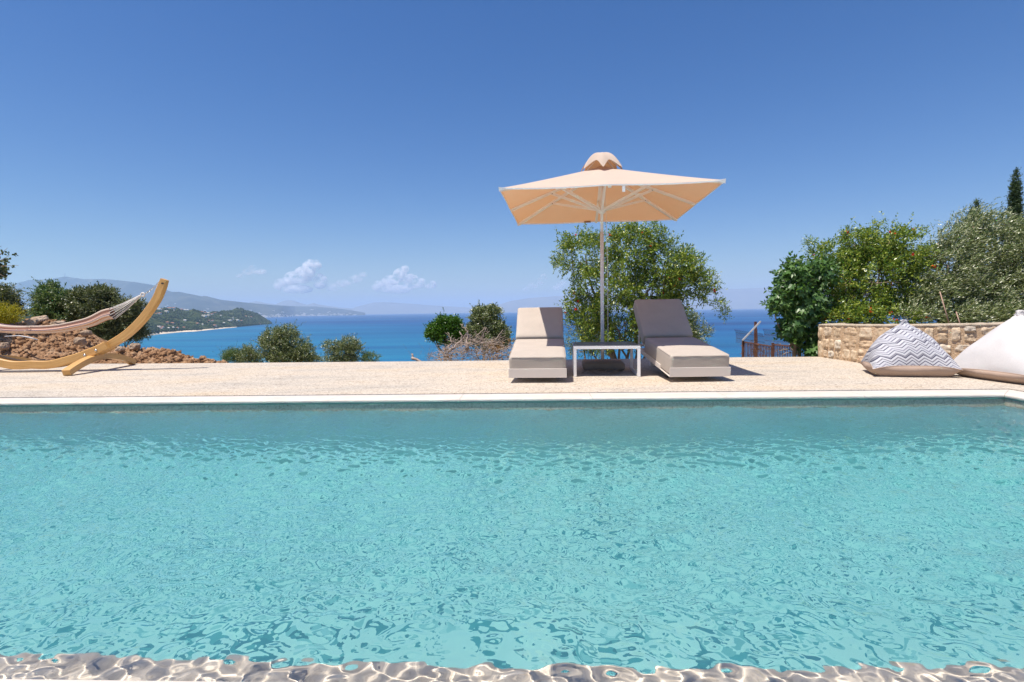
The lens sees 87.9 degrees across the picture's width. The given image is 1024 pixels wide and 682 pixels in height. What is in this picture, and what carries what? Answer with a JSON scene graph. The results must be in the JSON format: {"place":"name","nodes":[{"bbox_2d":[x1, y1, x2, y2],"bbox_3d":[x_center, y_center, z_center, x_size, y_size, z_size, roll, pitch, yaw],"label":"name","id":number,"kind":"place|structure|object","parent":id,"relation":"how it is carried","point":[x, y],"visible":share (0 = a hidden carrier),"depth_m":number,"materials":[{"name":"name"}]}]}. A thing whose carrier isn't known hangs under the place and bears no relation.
{"place":"outdoors","nodes":[
{"label":"outdoors","id":0,"kind":"place"},
{"bbox_2d":[88,308,268,329],"bbox_3d":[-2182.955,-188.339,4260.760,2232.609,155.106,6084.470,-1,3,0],"label":"headland","id":1,"kind":"structure","parent":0,"point":[195,314],"depth_m":3290.77,"materials":[{"name":"green plant"}]},
{"bbox_2d":[14,307,271,340],"bbox_3d":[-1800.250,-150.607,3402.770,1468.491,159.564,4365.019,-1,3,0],"label":"woodland","id":2,"kind":"object","parent":1,"relation":"on","point":[171,315],"visible":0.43,"depth_m":3099.42,"materials":[{"name":"green plant"}]},
{"bbox_2d":[123,327,233,342],"bbox_3d":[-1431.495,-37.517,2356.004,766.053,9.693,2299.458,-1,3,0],"label":"beach","id":3,"kind":"structure","parent":0,"point":[156,333],"depth_m":2629.25,"materials":[{"name":"beige sand"}]},
{"bbox_2d":[13,277,364,317],"bbox_3d":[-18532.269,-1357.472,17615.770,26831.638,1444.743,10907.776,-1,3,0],"label":"mountain","id":4,"kind":"structure","parent":0,"point":[181,300],"depth_m":15076.06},
{"bbox_2d":[165,303,354,317],"bbox_3d":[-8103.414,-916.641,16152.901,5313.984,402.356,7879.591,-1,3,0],"label":"town","id":5,"kind":"object","parent":4,"relation":"on","point":[276,315],"visible":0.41,"depth_m":18459.01,"materials":[{"name":"beige"}]},
{"bbox_2d":[249,300,351,309],"bbox_3d":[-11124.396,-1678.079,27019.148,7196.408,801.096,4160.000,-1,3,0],"label":"mountain","id":6,"kind":"structure","parent":0,"point":[288,303],"depth_m":26700.31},
{"bbox_2d":[352,302,471,313],"bbox_3d":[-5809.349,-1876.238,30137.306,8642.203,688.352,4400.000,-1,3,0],"label":"mountain","id":7,"kind":"structure","parent":0,"point":[387,308],"depth_m":28917.27,"materials":[{"name":"blue"}]},
{"bbox_2d":[0,404,1023,622],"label":"pool water","id":8,"kind":"structure","parent":0,"point":[812,513],"depth_m":2.86,"materials":[{"name":"teal liquid"}]},
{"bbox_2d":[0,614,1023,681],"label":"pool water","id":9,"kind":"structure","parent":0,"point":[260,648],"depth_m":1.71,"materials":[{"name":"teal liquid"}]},
{"bbox_2d":[0,357,1023,397],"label":"pool deck","id":10,"kind":"structure","parent":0,"point":[430,377],"depth_m":7.50,"materials":[{"name":"beige stone"}]},
{"bbox_2d":[0,278,168,375],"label":"hammock stand","id":11,"kind":"object","parent":10,"relation":"on","point":[75,362],"visible":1,"depth_m":9.42,"materials":[{"name":"brown wood"}]},
{"bbox_2d":[0,282,158,333],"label":"hammock","id":12,"kind":"object","parent":11,"relation":"hanging from","point":[99,317],"visible":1,"depth_m":9.42,"materials":[{"name":"white"}]},
{"bbox_2d":[411,354,420,360],"bbox_3d":[-2.020,0.367,11.310,0.270,0.203,0.076,0,3,13],"label":"driftwood","id":13,"kind":"object","parent":10,"relation":"on","point":[414,358],"visible":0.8,"depth_m":11.30,"materials":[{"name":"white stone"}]},
{"bbox_2d":[45,389,979,397],"bbox_3d":[-1.397,0.795,3.695,13.960,0.023,5.264,-1,3,2],"label":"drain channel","id":14,"kind":"object","parent":10,"relation":"on","point":[509,393],"visible":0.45,"depth_m":6.27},
{"bbox_2d":[51,398,1013,405],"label":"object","id":15,"kind":"object","parent":10,"relation":"on","point":[549,401],"visible":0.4,"depth_m":5.89,"materials":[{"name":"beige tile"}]},
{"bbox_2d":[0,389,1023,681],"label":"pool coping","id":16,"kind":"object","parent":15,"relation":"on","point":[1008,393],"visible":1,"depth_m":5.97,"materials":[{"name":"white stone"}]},
{"bbox_2d":[509,307,566,377],"bbox_3d":[0.413,-0.009,8.105,0.775,1.017,2.127,-1,3,4],"label":"sun lounger","id":17,"kind":"object","parent":10,"relation":"on","point":[538,349],"visible":1,"depth_m":7.75,"materials":[{"name":"fabric"},{"name":"painted metal"}]},
{"bbox_2d":[582,359,624,370],"bbox_3d":[1.477,0.384,8.637,0.664,0.148,0.585,-1,3,5],"label":"parasol weight","id":18,"kind":"object","parent":10,"relation":"on","point":[596,364],"visible":0.96,"depth_m":8.37,"materials":[{"name":"grey concrete"}]},
{"bbox_2d":[499,152,725,359],"bbox_3d":[1.451,-1.300,8.561,2.974,3.400,2.974,-1,3,5],"label":"parasol","id":19,"kind":"object","parent":18,"relation":"on","point":[601,188],"visible":1,"depth_m":8.55,"materials":[{"name":"beige fabric"}]},
{"bbox_2d":[572,342,640,376],"bbox_3d":[1.404,0.264,8.059,0.950,0.452,0.860,-1,3,5],"label":"side table","id":20,"kind":"object","parent":10,"relation":"on","point":[631,346],"visible":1,"depth_m":7.67,"materials":[{"name":"white metal"}]},
{"bbox_2d":[633,299,730,377],"bbox_3d":[2.454,-0.086,7.993,0.800,1.124,2.152,-1,3,0],"label":"sun lounger","id":21,"kind":"object","parent":10,"relation":"on","point":[673,347],"visible":0.99,"depth_m":7.84,"materials":[{"name":"fabric"},{"name":"painted metal"}]},
{"bbox_2d":[818,322,1003,362],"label":"stone wall","id":22,"kind":"structure","parent":10,"relation":"on","point":[851,342],"depth_m":8.82,"materials":[{"name":"beige stone"}]},
{"bbox_2d":[860,319,962,376],"bbox_3d":[5.500,0.081,7.480,1.050,0.761,0.875,0,3,14],"label":"bean bag","id":23,"kind":"object","parent":10,"relation":"on","point":[904,348],"visible":1,"depth_m":7.18,"materials":[{"name":"white fabric"}]},
{"bbox_2d":[954,310,1023,383],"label":"bean bag","id":24,"kind":"object","parent":10,"relation":"on","point":[996,353],"visible":0.91,"depth_m":6.70,"materials":[{"name":"white fabric"}]},
{"bbox_2d":[0,0,1023,307],"label":"sky","id":25,"kind":"structure","parent":0,"point":[334,153],"materials":[{"name":"blue"}]},
{"bbox_2d":[120,309,980,362],"bbox_3d":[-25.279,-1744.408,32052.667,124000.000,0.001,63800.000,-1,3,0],"label":"sea","id":26,"kind":"structure","parent":0,"point":[386,336],"depth_m":1950.95,"materials":[{"name":"liquid"}]},
{"bbox_2d":[582,369,620,373],"bbox_3d":[1.375,0.461,8.096,0.549,0.039,0.433,1,4,25],"label":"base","id":27,"kind":"object","parent":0,"point":[612,370],"visible":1,"depth_m":8.04,"materials":[{"name":"grey"}]},
{"bbox_2d":[497,285,981,312],"bbox_3d":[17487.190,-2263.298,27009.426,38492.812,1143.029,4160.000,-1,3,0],"label":"mountain","id":28,"kind":"structure","parent":0,"point":[748,298],"depth_m":25982.36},
{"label":"pool lining","id":29,"kind":"structure","parent":0,"visible":0},
{"bbox_2d":[0,398,1023,412],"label":"pool wall","id":30,"kind":"structure","parent":29,"relation":"on","point":[581,405],"depth_m":5.91,"materials":[{"name":"stone"}]},
{"bbox_2d":[0,398,1023,406],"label":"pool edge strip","id":31,"kind":"object","parent":30,"relation":"on","point":[510,402],"visible":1,"depth_m":5.90,"materials":[{"name":"white stone"}]},
{"bbox_3d":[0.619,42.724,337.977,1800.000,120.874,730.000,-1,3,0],"label":"ground","id":32,"kind":"structure","parent":0,"visible":0},
{"bbox_2d":[0,246,17,279],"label":"broadleaf tree","id":33,"kind":"object","parent":32,"relation":"on","point":[4,269],"visible":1,"depth_m":12.13,"materials":[{"name":"green plant"}]},
{"bbox_2d":[0,293,28,324],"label":"shrub","id":34,"kind":"object","parent":32,"relation":"on","point":[7,317],"visible":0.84,"depth_m":14.28,"materials":[{"name":"yellow plant"}]},
{"bbox_2d":[0,282,40,323],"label":"shrub","id":35,"kind":"object","parent":32,"relation":"on","point":[11,294],"visible":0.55,"depth_m":14.95,"materials":[{"name":"green plant"}]},
{"bbox_2d":[23,276,88,321],"bbox_3d":[-14.415,-0.285,16.948,1.952,3.546,1.691,1,4,28],"label":"shrub","id":36,"kind":"object","parent":32,"relation":"on","point":[49,292],"visible":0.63,"depth_m":16.59,"materials":[{"name":"green plant"}]},
{"bbox_2d":[0,319,125,359],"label":"dirt heap","id":37,"kind":"object","parent":32,"relation":"on","point":[50,346],"visible":0.3,"depth_m":12.27,"materials":[{"name":"brown soil"}]},
{"bbox_2d":[0,342,9,350],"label":"rock","id":38,"kind":"object","parent":37,"relation":"on","point":[4,346],"visible":1,"depth_m":11.87,"materials":[{"name":"beige stone"}]},
{"bbox_2d":[4,335,37,339],"bbox_3d":[-10.955,-0.070,11.842,0.832,0.121,0.049,0,3,7],"label":"pipe","id":39,"kind":"object","parent":37,"relation":"on","point":[22,336],"visible":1,"depth_m":11.82,"materials":[{"name":"white plastic"}]},
{"bbox_2d":[23,315,48,325],"bbox_3d":[-11.626,-0.497,12.992,0.445,0.205,0.495,1,24,33],"label":"rock","id":40,"kind":"object","parent":37,"relation":"on","point":[36,320],"visible":0.86,"depth_m":12.86,"materials":[{"name":"beige stone"}]},
{"bbox_2d":[50,321,65,324],"bbox_3d":[-11.074,-0.428,12.984,0.347,0.141,0.246,-4,4,-41],"label":"rock","id":41,"kind":"object","parent":37,"relation":"on","point":[56,322],"visible":0.51,"depth_m":12.89,"materials":[{"name":"beige stone"}]},
{"bbox_2d":[73,337,86,345],"bbox_3d":[-10.018,0.012,12.311,0.260,0.209,0.208,0,3,8],"label":"rock","id":42,"kind":"object","parent":37,"relation":"on","point":[79,341],"visible":1,"depth_m":12.24,"materials":[{"name":"beige stone"}]},
{"bbox_2d":[80,330,91,335],"bbox_3d":[-10.179,-0.187,12.698,0.191,0.155,0.253,2,4,41],"label":"rock","id":43,"kind":"object","parent":37,"relation":"on","point":[85,332],"visible":1,"depth_m":12.64,"materials":[{"name":"brown stone"}]},
{"bbox_2d":[54,280,131,338],"bbox_3d":[-13.383,-0.232,17.006,2.216,3.417,1.746,-1,3,0],"label":"shrub","id":44,"kind":"object","parent":32,"relation":"on","point":[101,297],"visible":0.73,"depth_m":16.64,"materials":[{"name":"green plant"}]},
{"bbox_2d":[90,294,154,346],"bbox_3d":[-12.577,-0.012,16.993,2.119,2.961,1.587,-1,3,0],"label":"shrub","id":45,"kind":"object","parent":32,"relation":"on","point":[114,327],"visible":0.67,"depth_m":16.72,"materials":[{"name":"green plant"}]},
{"bbox_2d":[91,345,227,363],"bbox_3d":[-7.973,0.563,12.144,3.103,0.989,2.203,-1,3,0],"label":"dirt heap","id":46,"kind":"object","parent":32,"relation":"on","point":[144,355],"visible":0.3,"depth_m":11.78,"materials":[{"name":"brown soil"}]},
{"bbox_2d":[115,346,124,351],"bbox_3d":[-8.722,0.179,11.816,0.197,0.120,0.156,0,3,16],"label":"rock","id":47,"kind":"object","parent":46,"relation":"on","point":[119,349],"visible":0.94,"depth_m":11.77,"materials":[{"name":"beige stone"}]},
{"bbox_2d":[128,343,140,349],"bbox_3d":[-8.456,0.126,11.924,0.211,0.171,0.272,-1,3,-3],"label":"rock","id":48,"kind":"object","parent":46,"relation":"on","point":[134,346],"visible":1,"depth_m":11.83,"materials":[{"name":"beige stone"}]},
{"bbox_2d":[213,342,246,362],"bbox_3d":[-11.646,0.882,22.063,1.213,1.841,1.233,1,4,24],"label":"shrub","id":49,"kind":"object","parent":32,"relation":"on","point":[227,354],"visible":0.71,"depth_m":21.86,"materials":[{"name":"green plant"}]},
{"bbox_2d":[230,340,269,362],"bbox_3d":[-10.896,0.815,22.035,1.528,1.964,1.265,0,3,20],"label":"shrub","id":50,"kind":"object","parent":32,"relation":"on","point":[249,356],"visible":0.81,"depth_m":21.87,"materials":[{"name":"green plant"}]},
{"bbox_2d":[252,319,319,362],"bbox_3d":[-9.415,0.434,22.093,3.032,2.718,2.190,-1,3,0],"label":"olive tree","id":51,"kind":"object","parent":32,"relation":"on","point":[278,339],"visible":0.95,"depth_m":21.74,"materials":[{"name":"green plant"}]},
{"bbox_2d":[304,348,324,361],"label":"shrub","id":52,"kind":"object","parent":32,"relation":"on","point":[315,359],"visible":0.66,"depth_m":21.97,"materials":[{"name":"green plant"}]},
{"bbox_2d":[311,333,366,361],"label":"olive tree","id":53,"kind":"object","parent":32,"relation":"on","point":[348,347],"visible":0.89,"depth_m":21.88,"materials":[{"name":"green plant"}]},
{"bbox_2d":[360,348,382,361],"bbox_3d":[-5.941,0.986,22.097,1.082,1.460,0.923,0,3,20],"label":"shrub","id":54,"kind":"object","parent":32,"relation":"on","point":[366,357],"visible":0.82,"depth_m":22.01,"materials":[{"name":"green plant"}]},
{"bbox_2d":[423,307,471,360],"bbox_3d":[-2.053,0.111,16.948,1.615,2.405,1.212,-1,3,0],"label":"carob tree","id":55,"kind":"object","parent":32,"relation":"on","point":[439,328],"visible":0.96,"depth_m":16.80,"materials":[{"name":"green plant"}]},
{"bbox_2d":[428,324,515,360],"bbox_3d":[-0.740,0.199,12.680,2.500,1.254,1.275,-1,3,0],"label":"dry bush","id":56,"kind":"object","parent":32,"relation":"on","point":[466,345],"visible":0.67,"depth_m":12.47,"materials":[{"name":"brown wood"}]},
{"bbox_2d":[461,300,513,360],"bbox_3d":[-0.738,-0.026,17.023,1.853,2.626,1.310,1,4,23],"label":"olive tree","id":57,"kind":"object","parent":32,"relation":"on","point":[481,317],"visible":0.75,"depth_m":16.78,"materials":[{"name":"green plant"}]},
{"bbox_2d":[563,303,608,358],"bbox_3d":[2.292,0.123,15.069,2.022,2.665,1.366,-1,3,0],"label":"olive tree","id":58,"kind":"object","parent":32,"relation":"on","point":[582,352],"visible":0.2,"depth_m":14.98,"materials":[{"name":"green plant"}]},
{"bbox_2d":[549,220,732,358],"bbox_3d":[2.857,-1.018,12.047,4.083,3.776,2.123,-1,3,-6],"label":"pomegranate tree","id":59,"kind":"object","parent":32,"relation":"on","point":[675,280],"visible":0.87,"depth_m":11.69,"materials":[{"name":"green plant"}]},
{"bbox_2d":[685,309,715,343],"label":"olive tree","id":60,"kind":"object","parent":32,"relation":"on","point":[697,334],"visible":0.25,"depth_m":14.92,"materials":[{"name":"green plant"}]},
{"bbox_2d":[754,322,756,356],"bbox_3d":[6.154,0.267,13.391,0.050,1.508,0.152,-1,3,0],"label":"fence post","id":61,"kind":"object","parent":32,"relation":"on","point":[755,331],"visible":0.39,"depth_m":13.39,"materials":[{"name":"metal"}]},
{"bbox_2d":[736,329,807,356],"bbox_3d":[6.129,0.361,12.681,0.405,1.299,1.814,-4,4,-41],"label":"fence","id":62,"kind":"object","parent":32,"relation":"on","point":[773,351],"visible":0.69,"depth_m":12.72,"materials":[{"name":"metal"}]},
{"bbox_2d":[742,321,760,340],"bbox_3d":[5.903,-0.250,13.087,0.634,0.487,0.028,-2,4,-24],"label":"plank","id":63,"kind":"object","parent":62,"relation":"on","point":[757,324],"visible":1,"depth_m":13.08,"materials":[{"name":"grey wood"}]},
{"bbox_2d":[740,337,786,356],"bbox_3d":[6.179,0.237,12.945,0.685,0.748,1.119,-4,4,-43],"label":"dry vine","id":64,"kind":"object","parent":62,"relation":"hanging from","point":[761,350],"visible":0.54,"depth_m":13.04,"materials":[{"name":"plant"}]},
{"bbox_2d":[780,344,798,355],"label":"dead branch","id":65,"kind":"object","parent":32,"relation":"on","point":[791,349],"visible":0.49,"depth_m":11.63,"materials":[{"name":"brown wood"}]},
{"bbox_2d":[760,251,847,356],"bbox_3d":[5.907,-0.503,10.886,1.750,2.700,1.058,-1,3,0],"label":"fig tree","id":66,"kind":"object","parent":32,"relation":"on","point":[797,299],"visible":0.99,"depth_m":10.67,"materials":[{"name":"green plant"}]},
{"bbox_2d":[963,198,982,322],"bbox_3d":[11.967,-1.535,13.964,0.733,4.377,0.715,-1,3,0],"label":"cypress tree","id":67,"kind":"object","parent":32,"relation":"on","point":[976,204],"depth_m":13.79,"materials":[{"name":"green plant"}]},
{"bbox_2d":[999,167,1023,319],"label":"cypress tree","id":68,"kind":"object","parent":32,"relation":"on","point":[1014,196],"visible":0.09,"depth_m":13.73,"materials":[{"name":"green plant"}]},
{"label":"planting bed","id":69,"kind":"structure","parent":0,"visible":0},
{"bbox_2d":[798,211,946,327],"bbox_3d":[7.603,-1.427,11.005,3.461,2.693,2.458,-1,3,0],"label":"pomegranate tree","id":70,"kind":"object","parent":69,"relation":"on","point":[885,255],"visible":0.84,"depth_m":10.92,"materials":[{"name":"green plant"}]},
{"bbox_2d":[939,292,949,322],"bbox_3d":[7.376,-0.521,9.041,0.178,0.648,0.021,2,4,39],"label":"cane","id":71,"kind":"object","parent":69,"relation":"on","point":[944,307],"visible":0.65,"depth_m":9.04,"materials":[{"name":"beige"}]},
{"bbox_2d":[890,197,1023,323],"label":"olive tree","id":72,"kind":"object","parent":69,"relation":"on","point":[968,278],"visible":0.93,"depth_m":10.80,"materials":[{"name":"green plant"}]}
]}

